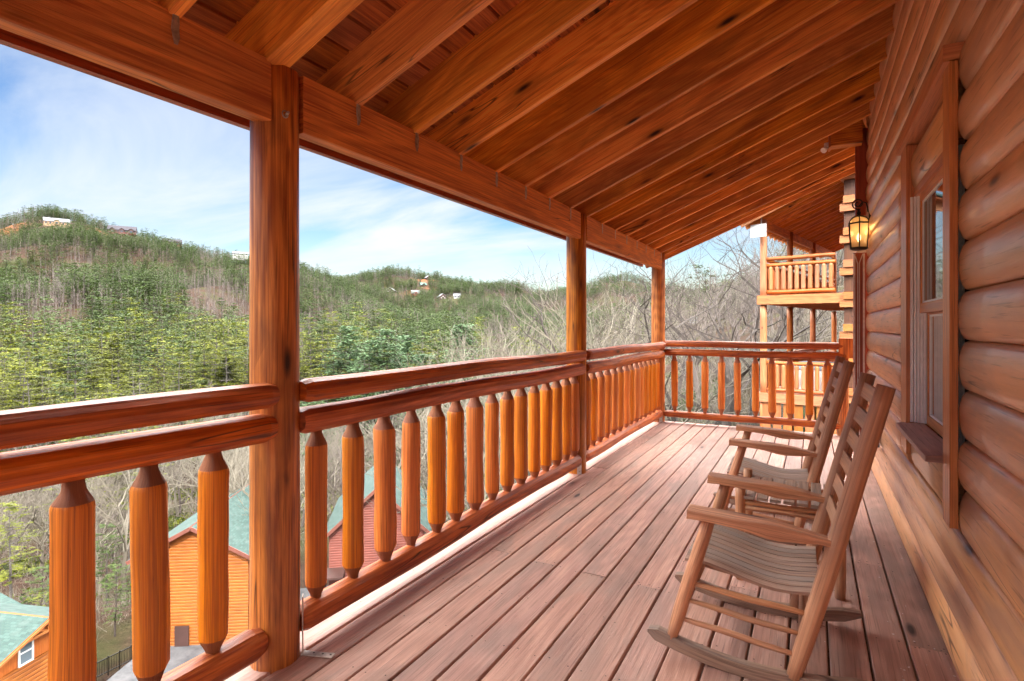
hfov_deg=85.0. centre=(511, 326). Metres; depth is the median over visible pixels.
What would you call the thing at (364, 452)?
bare tree
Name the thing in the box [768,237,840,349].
bare tree
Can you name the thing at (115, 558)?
thicket
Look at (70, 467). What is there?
log railing
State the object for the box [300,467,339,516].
bare tree
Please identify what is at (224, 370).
pine tree
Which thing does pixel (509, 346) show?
pine tree
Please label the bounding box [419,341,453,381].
pine tree
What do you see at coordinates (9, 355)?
pine tree
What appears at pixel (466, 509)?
bare tree
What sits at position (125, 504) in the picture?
bare tree
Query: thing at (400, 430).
bare tree
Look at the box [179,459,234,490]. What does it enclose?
bare tree
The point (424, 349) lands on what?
pine tree
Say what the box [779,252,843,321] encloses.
bare tree
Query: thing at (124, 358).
pine tree
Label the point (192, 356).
pine tree
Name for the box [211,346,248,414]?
pine tree
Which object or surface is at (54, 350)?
pine tree
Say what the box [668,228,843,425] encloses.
bare tree
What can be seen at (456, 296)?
cabin
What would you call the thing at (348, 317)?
pine tree
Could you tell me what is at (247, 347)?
pine tree
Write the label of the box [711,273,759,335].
bare tree
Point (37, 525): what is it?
bare tree
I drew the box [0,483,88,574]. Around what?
bare tree
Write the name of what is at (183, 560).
log cabin
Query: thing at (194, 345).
pine tree
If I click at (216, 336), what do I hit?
pine tree
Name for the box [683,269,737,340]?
bare tree
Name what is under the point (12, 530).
bare tree
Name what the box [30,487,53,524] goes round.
bare tree
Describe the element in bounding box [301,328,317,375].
pine tree
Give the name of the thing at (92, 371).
pine tree
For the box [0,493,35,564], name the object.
bare tree
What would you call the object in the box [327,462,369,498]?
bare tree
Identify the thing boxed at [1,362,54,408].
pine tree
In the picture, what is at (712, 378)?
brush
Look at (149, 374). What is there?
pine tree
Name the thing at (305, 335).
pine tree
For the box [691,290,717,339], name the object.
bare tree
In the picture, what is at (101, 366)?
pine tree
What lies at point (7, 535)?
bare tree
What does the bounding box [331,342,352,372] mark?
pine tree
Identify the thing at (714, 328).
bare tree
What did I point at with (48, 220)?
cabin
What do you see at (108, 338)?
pine tree
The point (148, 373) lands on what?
pine tree
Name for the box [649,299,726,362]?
bare tree
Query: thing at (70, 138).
sky
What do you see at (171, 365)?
pine tree
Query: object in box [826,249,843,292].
bare tree
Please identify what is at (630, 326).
bare tree
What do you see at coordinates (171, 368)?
pine tree
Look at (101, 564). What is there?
bare tree
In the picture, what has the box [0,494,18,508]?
bare tree
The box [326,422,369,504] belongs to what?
bare tree
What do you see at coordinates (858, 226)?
wall lantern
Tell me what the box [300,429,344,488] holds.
bare tree
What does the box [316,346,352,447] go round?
pine tree
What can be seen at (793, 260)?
bare tree
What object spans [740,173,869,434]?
log cabin
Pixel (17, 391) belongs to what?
pine tree
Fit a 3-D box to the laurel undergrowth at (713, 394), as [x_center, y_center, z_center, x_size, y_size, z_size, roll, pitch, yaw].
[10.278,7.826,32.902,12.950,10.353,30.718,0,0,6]
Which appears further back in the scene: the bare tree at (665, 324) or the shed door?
the bare tree at (665, 324)
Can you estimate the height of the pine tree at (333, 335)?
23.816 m
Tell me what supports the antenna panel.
attached to the log cabin at (814, 224)
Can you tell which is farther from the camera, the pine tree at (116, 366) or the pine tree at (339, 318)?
the pine tree at (339, 318)
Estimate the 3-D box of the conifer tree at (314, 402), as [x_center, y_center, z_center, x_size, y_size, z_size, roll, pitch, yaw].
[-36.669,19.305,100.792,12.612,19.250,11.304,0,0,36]
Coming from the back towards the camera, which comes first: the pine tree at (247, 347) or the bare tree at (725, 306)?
the pine tree at (247, 347)
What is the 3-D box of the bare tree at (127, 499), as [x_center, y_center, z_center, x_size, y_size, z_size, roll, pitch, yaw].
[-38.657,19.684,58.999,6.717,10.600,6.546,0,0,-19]
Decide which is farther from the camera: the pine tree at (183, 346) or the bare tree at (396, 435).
the pine tree at (183, 346)
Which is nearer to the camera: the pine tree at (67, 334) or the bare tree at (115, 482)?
the bare tree at (115, 482)
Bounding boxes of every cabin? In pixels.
[0,593,48,680]
[43,217,69,226]
[107,225,136,237]
[126,485,248,646]
[162,238,181,249]
[232,252,248,260]
[324,466,431,587]
[410,290,418,295]
[437,294,446,299]
[453,294,460,298]
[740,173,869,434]
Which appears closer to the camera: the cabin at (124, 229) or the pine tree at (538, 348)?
the pine tree at (538, 348)
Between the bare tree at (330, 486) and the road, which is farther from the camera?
the bare tree at (330, 486)
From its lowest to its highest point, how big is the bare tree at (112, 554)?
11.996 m
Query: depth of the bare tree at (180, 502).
72.80 m
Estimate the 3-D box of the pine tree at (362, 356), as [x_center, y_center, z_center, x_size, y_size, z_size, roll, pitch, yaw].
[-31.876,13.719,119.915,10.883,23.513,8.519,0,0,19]
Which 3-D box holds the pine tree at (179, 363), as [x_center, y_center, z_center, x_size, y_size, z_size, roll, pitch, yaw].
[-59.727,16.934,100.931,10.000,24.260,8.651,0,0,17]
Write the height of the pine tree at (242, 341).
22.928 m
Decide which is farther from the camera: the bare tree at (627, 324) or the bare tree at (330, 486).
the bare tree at (330, 486)
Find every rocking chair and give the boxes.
[647,372,895,680]
[713,356,854,544]
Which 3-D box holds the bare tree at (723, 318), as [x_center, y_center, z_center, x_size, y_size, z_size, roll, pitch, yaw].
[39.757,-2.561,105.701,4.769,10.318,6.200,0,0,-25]
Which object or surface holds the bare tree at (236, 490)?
on the hillside
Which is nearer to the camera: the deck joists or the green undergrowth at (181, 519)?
the deck joists
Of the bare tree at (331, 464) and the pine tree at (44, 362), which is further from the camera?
the pine tree at (44, 362)
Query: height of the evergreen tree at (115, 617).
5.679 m
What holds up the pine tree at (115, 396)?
on the hillside
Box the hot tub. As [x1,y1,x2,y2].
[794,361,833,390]
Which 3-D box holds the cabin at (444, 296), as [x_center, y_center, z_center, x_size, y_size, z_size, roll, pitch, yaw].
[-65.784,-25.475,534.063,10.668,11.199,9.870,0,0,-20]
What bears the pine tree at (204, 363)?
on the hillside
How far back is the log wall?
2.08 m
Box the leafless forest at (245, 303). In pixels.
[0,205,843,461]
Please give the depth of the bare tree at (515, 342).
45.78 m
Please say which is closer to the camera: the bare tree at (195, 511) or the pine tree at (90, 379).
the bare tree at (195, 511)
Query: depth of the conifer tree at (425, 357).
104.73 m
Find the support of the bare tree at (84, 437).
on the hillside
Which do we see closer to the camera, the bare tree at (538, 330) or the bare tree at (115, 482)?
the bare tree at (538, 330)
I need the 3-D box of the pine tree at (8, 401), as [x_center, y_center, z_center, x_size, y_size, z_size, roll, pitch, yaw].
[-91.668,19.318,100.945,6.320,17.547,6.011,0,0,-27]
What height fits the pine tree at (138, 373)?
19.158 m
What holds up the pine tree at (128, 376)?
on the hillside
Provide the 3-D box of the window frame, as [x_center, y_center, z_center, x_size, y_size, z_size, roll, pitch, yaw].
[1.961,-0.150,2.637,0.146,1.800,1.300,0,0,28]
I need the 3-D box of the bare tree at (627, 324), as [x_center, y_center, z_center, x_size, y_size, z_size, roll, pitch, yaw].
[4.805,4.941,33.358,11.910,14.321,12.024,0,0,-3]
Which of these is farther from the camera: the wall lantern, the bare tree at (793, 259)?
the bare tree at (793, 259)
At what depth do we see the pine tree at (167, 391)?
105.42 m
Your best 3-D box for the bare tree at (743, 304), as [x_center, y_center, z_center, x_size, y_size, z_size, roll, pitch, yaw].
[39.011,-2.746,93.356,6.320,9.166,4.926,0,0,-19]
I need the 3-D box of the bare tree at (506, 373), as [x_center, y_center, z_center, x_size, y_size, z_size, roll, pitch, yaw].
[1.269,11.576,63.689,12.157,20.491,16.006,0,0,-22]
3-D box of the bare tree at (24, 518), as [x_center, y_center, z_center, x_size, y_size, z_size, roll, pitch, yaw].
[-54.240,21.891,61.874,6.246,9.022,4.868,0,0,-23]
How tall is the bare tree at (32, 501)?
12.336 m
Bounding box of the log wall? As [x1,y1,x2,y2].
[853,0,1023,680]
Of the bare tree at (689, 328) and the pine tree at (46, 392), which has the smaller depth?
the bare tree at (689, 328)
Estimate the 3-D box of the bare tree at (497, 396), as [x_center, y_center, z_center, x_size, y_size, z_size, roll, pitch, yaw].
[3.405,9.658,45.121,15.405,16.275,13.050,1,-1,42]
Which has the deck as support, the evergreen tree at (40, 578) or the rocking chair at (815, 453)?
the rocking chair at (815, 453)
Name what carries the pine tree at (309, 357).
on the hillside
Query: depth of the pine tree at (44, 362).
105.45 m
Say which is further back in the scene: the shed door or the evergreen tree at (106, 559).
the evergreen tree at (106, 559)
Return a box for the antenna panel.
[750,218,766,237]
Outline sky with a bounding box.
[0,44,837,291]
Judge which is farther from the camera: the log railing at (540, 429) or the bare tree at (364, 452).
the bare tree at (364, 452)
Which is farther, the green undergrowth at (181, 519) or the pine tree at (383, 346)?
the pine tree at (383, 346)
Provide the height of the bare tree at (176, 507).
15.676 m
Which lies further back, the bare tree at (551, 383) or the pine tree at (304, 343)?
the pine tree at (304, 343)
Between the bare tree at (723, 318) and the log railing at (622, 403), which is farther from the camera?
the bare tree at (723, 318)
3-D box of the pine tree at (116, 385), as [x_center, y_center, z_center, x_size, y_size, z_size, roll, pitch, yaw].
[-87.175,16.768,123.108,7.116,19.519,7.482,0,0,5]
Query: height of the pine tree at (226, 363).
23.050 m
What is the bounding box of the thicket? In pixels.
[0,425,501,678]
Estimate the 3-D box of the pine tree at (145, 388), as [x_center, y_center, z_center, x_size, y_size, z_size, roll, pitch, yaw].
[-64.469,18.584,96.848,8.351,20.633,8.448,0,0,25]
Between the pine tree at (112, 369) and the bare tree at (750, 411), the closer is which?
the bare tree at (750, 411)
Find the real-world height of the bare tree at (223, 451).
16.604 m
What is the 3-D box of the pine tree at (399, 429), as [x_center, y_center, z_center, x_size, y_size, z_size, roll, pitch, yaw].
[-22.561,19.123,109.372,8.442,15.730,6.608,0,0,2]
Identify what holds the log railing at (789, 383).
attached to the porch post at (658, 309)
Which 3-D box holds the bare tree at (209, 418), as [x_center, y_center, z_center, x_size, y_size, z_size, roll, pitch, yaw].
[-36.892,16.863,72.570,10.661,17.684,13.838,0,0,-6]
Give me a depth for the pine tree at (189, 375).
129.88 m
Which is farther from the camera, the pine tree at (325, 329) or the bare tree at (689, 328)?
the pine tree at (325, 329)
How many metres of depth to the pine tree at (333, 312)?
154.62 m
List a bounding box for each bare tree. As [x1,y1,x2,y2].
[0,442,59,551]
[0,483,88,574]
[0,490,49,558]
[0,491,51,544]
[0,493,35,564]
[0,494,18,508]
[0,494,33,562]
[0,495,30,563]
[3,487,51,542]
[4,477,96,553]
[7,405,50,540]
[19,389,144,494]
[24,429,199,605]
[28,477,105,516]
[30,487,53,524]
[37,482,106,517]
[40,489,129,595]
[41,476,129,581]
[43,469,175,579]
[52,429,139,566]
[68,428,139,551]
[91,469,135,567]
[93,476,163,523]
[104,459,191,503]
[117,469,173,538]
[125,418,211,516]
[155,421,185,494]
[160,461,188,503]
[161,416,213,514]
[163,415,304,514]
[163,450,245,507]
[168,447,248,488]
[170,463,197,518]
[173,411,247,468]
[173,419,208,505]
[175,447,304,493]
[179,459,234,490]
[183,412,248,493]
[194,429,341,540]
[202,449,248,490]
[225,435,302,479]
[300,420,375,513]
[300,428,341,518]
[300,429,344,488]
[300,430,339,526]
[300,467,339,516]
[301,433,341,501]
[302,451,339,485]
[323,428,373,474]
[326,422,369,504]
[326,428,371,472]
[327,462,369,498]
[328,424,399,504]
[333,381,464,489]
[343,344,557,512]
[362,357,529,520]
[364,384,485,462]
[365,429,400,465]
[366,430,466,492]
[386,310,560,500]
[390,414,427,482]
[400,449,466,522]
[404,388,527,512]
[412,344,491,477]
[421,295,640,475]
[423,437,499,510]
[432,259,641,458]
[438,279,682,466]
[453,291,637,469]
[454,245,705,441]
[466,350,547,482]
[476,343,527,429]
[496,300,685,464]
[498,272,680,397]
[535,261,756,424]
[562,281,768,433]
[598,242,843,425]
[613,306,643,344]
[617,303,695,366]
[628,257,743,422]
[630,237,793,413]
[632,303,687,358]
[635,293,687,390]
[644,283,728,397]
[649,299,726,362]
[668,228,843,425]
[678,278,736,348]
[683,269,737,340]
[686,228,842,358]
[686,300,719,335]
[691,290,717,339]
[696,302,735,347]
[701,267,759,323]
[702,266,754,340]
[703,261,767,341]
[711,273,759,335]
[713,229,785,360]
[714,294,729,337]
[719,256,759,326]
[725,238,776,315]
[735,289,758,328]
[745,241,816,322]
[747,243,783,335]
[753,239,843,310]
[767,307,843,350]
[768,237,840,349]
[775,248,828,351]
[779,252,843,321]
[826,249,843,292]
[829,248,843,285]
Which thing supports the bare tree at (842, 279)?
on the hillside
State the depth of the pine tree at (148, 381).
129.55 m
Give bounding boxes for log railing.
[0,383,279,680]
[299,350,586,630]
[586,342,665,461]
[664,340,842,429]
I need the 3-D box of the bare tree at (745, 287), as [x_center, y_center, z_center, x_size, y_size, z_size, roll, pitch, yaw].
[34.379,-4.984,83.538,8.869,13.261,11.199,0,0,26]
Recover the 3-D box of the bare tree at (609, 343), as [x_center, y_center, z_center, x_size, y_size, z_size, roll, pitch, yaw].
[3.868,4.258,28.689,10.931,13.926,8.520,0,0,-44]
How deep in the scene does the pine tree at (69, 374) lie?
128.67 m
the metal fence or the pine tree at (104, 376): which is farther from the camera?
the pine tree at (104, 376)
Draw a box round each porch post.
[249,65,334,674]
[566,213,585,474]
[651,253,664,422]
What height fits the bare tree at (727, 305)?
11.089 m
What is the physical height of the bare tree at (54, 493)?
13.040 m
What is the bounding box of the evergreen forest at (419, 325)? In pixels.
[0,204,843,399]
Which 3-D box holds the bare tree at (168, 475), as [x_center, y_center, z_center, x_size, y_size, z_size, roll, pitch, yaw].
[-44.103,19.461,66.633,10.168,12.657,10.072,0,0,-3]
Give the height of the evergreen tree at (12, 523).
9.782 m
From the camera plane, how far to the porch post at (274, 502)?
2.20 m
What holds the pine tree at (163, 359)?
on the hillside
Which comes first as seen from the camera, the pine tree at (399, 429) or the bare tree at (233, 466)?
the bare tree at (233, 466)
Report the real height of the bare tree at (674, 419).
12.204 m
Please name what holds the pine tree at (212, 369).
on the hillside
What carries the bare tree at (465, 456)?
on the hillside
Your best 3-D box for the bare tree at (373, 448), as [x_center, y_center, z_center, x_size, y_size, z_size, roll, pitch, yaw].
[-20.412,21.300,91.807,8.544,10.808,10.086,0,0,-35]
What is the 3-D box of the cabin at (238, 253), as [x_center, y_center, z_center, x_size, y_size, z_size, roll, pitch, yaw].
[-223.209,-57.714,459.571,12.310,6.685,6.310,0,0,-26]
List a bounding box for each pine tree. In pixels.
[0,348,49,448]
[0,354,15,403]
[0,360,18,406]
[0,362,47,450]
[0,370,17,452]
[0,375,61,448]
[0,377,26,408]
[0,381,25,450]
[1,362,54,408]
[1,385,24,450]
[4,367,46,405]
[7,367,69,407]
[10,348,44,403]
[13,369,67,446]
[22,359,67,405]
[27,394,54,446]
[30,380,61,444]
[32,347,66,402]
[33,437,99,520]
[35,329,86,397]
[35,351,98,402]
[42,334,92,396]
[45,383,69,403]
[51,383,106,442]
[51,399,78,443]
[53,337,101,396]
[56,363,81,396]
[56,384,93,403]
[58,395,96,442]
[63,346,109,399]
[64,389,101,440]
[72,366,113,399]
[72,376,109,398]
[78,391,172,559]
[85,383,121,480]
[86,377,102,400]
[87,359,130,435]
[88,334,132,395]
[91,354,112,390]
[93,366,120,399]
[94,349,131,394]
[98,332,141,391]
[98,342,137,392]
[101,358,136,434]
[117,369,150,431]
[117,375,161,430]
[121,363,139,393]
[123,364,157,395]
[134,368,160,393]
[140,360,157,393]
[146,343,178,424]
[151,353,203,482]
[154,342,189,423]
[157,353,188,381]
[157,371,187,425]
[159,384,178,468]
[160,338,202,424]
[171,349,205,423]
[177,342,224,388]
[177,349,223,419]
[179,363,200,386]
[180,337,201,387]
[182,349,205,387]
[190,384,215,423]
[192,380,207,421]
[194,342,237,417]
[201,348,223,419]
[203,327,234,380]
[203,350,229,384]
[205,341,243,417]
[208,353,244,417]
[210,357,243,417]
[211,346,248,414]
[211,375,233,418]
[219,360,246,386]
[229,325,248,414]
[230,321,248,383]
[234,358,248,382]
[235,356,248,415]
[300,317,320,374]
[300,331,325,405]
[300,332,316,403]
[300,342,323,377]
[300,353,309,376]
[300,360,313,405]
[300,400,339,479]
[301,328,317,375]
[301,333,323,374]
[303,327,324,374]
[303,328,335,375]
[305,326,329,366]
[305,353,344,405]
[307,334,339,401]
[314,311,344,358]
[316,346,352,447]
[318,320,350,370]
[326,316,347,363]
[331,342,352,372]
[334,327,362,400]
[338,340,367,367]
[340,315,363,373]
[342,328,368,356]
[351,336,380,427]
[360,331,373,348]
[361,355,393,423]
[362,357,393,431]
[371,326,393,361]
[372,325,391,356]
[374,329,399,368]
[392,389,405,458]
[399,322,419,365]
[407,342,431,365]
[407,348,436,442]
[417,352,445,383]
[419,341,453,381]
[442,343,470,381]
[496,335,520,394]
[516,336,534,354]
[522,344,550,372]
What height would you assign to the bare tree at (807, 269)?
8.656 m
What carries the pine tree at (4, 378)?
on the hillside
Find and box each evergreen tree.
[0,501,44,597]
[20,565,48,606]
[28,592,48,605]
[95,523,129,605]
[96,564,130,636]
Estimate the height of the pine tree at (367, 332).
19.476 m
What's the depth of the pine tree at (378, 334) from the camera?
157.03 m
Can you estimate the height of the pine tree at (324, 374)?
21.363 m
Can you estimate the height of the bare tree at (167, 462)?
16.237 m
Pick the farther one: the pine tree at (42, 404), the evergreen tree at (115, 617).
the pine tree at (42, 404)
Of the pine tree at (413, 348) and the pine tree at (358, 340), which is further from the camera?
the pine tree at (358, 340)
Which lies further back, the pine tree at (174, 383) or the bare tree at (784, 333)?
the pine tree at (174, 383)
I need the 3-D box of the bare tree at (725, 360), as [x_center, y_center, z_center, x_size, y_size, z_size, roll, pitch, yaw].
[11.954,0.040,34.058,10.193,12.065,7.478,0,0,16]
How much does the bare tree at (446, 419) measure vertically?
17.359 m
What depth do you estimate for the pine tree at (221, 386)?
119.17 m
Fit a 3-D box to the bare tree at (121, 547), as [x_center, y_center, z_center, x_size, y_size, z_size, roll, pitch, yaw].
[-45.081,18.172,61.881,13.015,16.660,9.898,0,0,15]
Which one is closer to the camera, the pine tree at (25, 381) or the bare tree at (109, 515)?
the bare tree at (109, 515)
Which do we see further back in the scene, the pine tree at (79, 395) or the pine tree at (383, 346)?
the pine tree at (383, 346)
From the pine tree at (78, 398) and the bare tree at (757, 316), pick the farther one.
the pine tree at (78, 398)
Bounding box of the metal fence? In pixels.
[96,645,131,680]
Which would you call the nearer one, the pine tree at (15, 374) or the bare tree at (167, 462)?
the bare tree at (167, 462)
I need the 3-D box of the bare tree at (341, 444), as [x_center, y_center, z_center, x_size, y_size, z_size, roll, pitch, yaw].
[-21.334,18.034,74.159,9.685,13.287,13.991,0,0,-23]
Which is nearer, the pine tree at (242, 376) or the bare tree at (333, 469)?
the bare tree at (333, 469)
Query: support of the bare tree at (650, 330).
on the hillside
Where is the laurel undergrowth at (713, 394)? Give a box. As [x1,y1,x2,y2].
[666,374,816,431]
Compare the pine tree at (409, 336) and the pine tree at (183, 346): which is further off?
the pine tree at (409, 336)
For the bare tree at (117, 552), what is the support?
on the hillside
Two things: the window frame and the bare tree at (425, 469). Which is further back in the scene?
the bare tree at (425, 469)
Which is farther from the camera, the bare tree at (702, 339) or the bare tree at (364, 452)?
the bare tree at (364, 452)
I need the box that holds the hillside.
[0,217,843,680]
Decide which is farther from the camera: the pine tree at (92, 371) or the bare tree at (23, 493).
the pine tree at (92, 371)
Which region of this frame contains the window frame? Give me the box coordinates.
[896,41,964,528]
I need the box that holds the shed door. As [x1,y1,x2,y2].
[174,626,188,646]
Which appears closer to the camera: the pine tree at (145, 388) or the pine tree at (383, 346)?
the pine tree at (145, 388)
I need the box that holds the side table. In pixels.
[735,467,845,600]
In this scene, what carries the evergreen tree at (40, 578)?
on the hillside
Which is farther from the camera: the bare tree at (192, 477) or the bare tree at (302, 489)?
the bare tree at (192, 477)
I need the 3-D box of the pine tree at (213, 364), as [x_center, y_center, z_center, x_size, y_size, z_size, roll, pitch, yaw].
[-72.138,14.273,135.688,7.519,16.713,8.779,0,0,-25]
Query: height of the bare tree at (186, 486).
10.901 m
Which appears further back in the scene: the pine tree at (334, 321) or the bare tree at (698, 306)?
the pine tree at (334, 321)
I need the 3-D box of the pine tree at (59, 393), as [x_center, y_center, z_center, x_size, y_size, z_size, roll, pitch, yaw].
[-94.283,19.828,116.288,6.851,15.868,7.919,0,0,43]
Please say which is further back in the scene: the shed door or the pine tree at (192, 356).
the pine tree at (192, 356)
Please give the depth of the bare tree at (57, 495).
62.15 m
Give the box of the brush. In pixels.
[665,308,852,431]
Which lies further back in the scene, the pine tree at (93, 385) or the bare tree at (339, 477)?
the pine tree at (93, 385)
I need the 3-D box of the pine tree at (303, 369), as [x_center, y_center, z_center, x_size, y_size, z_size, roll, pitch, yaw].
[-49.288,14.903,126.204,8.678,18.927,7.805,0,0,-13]
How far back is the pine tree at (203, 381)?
114.57 m
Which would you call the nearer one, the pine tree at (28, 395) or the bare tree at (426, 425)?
the bare tree at (426, 425)
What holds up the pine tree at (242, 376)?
on the hillside
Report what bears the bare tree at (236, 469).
on the hillside
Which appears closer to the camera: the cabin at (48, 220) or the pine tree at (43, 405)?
the pine tree at (43, 405)
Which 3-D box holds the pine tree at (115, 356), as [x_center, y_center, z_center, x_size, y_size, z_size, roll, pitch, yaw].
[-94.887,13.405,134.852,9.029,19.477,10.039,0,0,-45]
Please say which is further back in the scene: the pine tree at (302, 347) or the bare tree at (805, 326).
the pine tree at (302, 347)
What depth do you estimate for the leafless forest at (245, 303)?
281.43 m
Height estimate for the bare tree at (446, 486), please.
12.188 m
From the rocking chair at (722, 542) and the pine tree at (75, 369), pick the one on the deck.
the rocking chair at (722, 542)
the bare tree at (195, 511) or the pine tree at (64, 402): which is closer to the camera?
the bare tree at (195, 511)
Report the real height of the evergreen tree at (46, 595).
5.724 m
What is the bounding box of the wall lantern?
[848,199,870,250]
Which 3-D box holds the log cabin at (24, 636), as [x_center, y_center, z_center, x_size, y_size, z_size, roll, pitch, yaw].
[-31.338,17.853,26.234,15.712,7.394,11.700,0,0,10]
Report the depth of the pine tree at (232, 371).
122.69 m
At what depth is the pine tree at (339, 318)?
155.65 m
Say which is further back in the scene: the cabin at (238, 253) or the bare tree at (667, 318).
the cabin at (238, 253)
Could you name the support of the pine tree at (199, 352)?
on the hillside
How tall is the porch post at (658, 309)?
5.580 m
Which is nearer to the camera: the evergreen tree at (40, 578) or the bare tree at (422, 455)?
the evergreen tree at (40, 578)
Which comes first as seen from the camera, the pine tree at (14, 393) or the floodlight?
the floodlight
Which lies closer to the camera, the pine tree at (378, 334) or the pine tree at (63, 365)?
the pine tree at (63, 365)
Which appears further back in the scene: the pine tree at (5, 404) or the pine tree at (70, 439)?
the pine tree at (5, 404)
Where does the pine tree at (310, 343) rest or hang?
on the hillside
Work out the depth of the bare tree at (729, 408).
26.92 m
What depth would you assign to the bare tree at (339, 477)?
59.35 m
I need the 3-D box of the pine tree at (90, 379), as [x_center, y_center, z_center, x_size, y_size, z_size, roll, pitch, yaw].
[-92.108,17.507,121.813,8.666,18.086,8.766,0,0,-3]
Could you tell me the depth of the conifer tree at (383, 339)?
110.09 m
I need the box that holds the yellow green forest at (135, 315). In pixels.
[0,245,822,408]
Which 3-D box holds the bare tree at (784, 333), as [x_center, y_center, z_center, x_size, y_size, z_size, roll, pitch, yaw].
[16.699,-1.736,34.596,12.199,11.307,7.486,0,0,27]
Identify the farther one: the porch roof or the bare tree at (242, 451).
the bare tree at (242, 451)
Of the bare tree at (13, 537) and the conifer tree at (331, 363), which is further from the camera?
the conifer tree at (331, 363)
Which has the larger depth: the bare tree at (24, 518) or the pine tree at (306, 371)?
the pine tree at (306, 371)
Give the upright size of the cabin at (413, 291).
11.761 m
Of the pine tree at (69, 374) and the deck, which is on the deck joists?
the deck
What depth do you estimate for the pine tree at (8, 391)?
102.30 m
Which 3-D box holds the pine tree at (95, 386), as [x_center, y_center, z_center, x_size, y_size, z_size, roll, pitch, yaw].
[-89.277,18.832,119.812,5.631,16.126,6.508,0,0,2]
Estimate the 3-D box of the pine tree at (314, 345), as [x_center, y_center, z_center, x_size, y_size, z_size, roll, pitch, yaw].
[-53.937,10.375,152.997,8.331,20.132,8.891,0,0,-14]
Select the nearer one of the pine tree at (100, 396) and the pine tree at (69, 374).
the pine tree at (100, 396)
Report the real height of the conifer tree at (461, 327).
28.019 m
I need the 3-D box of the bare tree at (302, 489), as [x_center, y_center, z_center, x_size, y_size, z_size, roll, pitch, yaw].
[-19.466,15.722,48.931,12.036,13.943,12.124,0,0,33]
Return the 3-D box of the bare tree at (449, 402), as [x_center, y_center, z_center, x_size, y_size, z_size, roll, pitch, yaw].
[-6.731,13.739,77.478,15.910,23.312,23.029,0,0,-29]
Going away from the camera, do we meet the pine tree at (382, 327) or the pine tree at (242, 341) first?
the pine tree at (242, 341)
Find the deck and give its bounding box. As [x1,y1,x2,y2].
[225,421,959,680]
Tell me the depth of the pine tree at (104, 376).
128.57 m
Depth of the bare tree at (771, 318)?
60.23 m
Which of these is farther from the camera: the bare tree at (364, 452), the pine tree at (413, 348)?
the pine tree at (413, 348)
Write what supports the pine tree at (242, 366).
on the hillside
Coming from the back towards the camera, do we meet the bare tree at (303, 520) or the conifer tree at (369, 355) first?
the conifer tree at (369, 355)
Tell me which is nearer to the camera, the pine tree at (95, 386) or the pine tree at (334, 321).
the pine tree at (95, 386)
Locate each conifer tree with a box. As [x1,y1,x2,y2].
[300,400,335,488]
[307,358,341,444]
[324,326,372,456]
[340,339,403,467]
[362,329,414,453]
[390,335,420,448]
[395,353,452,468]
[434,323,492,440]
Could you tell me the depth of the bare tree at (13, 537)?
48.75 m
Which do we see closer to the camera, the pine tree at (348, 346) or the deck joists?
the deck joists
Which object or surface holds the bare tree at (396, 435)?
on the hillside
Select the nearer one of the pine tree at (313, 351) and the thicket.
the thicket
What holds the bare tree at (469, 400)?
on the hillside
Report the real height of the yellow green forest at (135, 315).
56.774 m
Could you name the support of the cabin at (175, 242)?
on the hillside
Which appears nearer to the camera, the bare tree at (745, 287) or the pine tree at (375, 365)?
the bare tree at (745, 287)
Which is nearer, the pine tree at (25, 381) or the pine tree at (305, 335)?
the pine tree at (25, 381)
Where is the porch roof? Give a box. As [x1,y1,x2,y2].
[0,0,899,268]
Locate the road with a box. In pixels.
[107,585,328,680]
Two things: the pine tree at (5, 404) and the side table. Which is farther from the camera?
the pine tree at (5, 404)
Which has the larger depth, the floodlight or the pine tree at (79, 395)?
the pine tree at (79, 395)
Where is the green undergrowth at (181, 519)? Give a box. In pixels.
[0,429,500,604]
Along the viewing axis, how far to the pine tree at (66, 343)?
129.25 m
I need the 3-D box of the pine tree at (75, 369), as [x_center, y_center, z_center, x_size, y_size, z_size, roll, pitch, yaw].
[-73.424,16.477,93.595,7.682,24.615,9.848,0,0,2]
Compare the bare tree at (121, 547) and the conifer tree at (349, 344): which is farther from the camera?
the conifer tree at (349, 344)
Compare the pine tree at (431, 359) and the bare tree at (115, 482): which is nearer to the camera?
the bare tree at (115, 482)
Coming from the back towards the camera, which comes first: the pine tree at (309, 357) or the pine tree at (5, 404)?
the pine tree at (309, 357)
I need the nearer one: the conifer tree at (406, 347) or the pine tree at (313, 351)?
the conifer tree at (406, 347)
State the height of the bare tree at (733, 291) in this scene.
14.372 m
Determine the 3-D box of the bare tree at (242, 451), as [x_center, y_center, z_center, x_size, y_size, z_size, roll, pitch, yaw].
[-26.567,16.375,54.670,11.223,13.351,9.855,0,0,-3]
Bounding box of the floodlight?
[821,142,828,152]
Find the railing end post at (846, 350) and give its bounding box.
[837,338,852,435]
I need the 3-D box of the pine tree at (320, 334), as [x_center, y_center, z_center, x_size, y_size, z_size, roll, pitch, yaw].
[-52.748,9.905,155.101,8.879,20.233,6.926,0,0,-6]
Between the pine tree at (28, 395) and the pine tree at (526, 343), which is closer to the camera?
the pine tree at (28, 395)
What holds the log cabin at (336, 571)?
on the hillside
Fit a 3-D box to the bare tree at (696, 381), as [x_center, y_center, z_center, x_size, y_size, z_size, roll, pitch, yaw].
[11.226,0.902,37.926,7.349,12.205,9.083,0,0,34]
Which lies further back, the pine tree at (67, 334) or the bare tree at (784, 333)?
the pine tree at (67, 334)

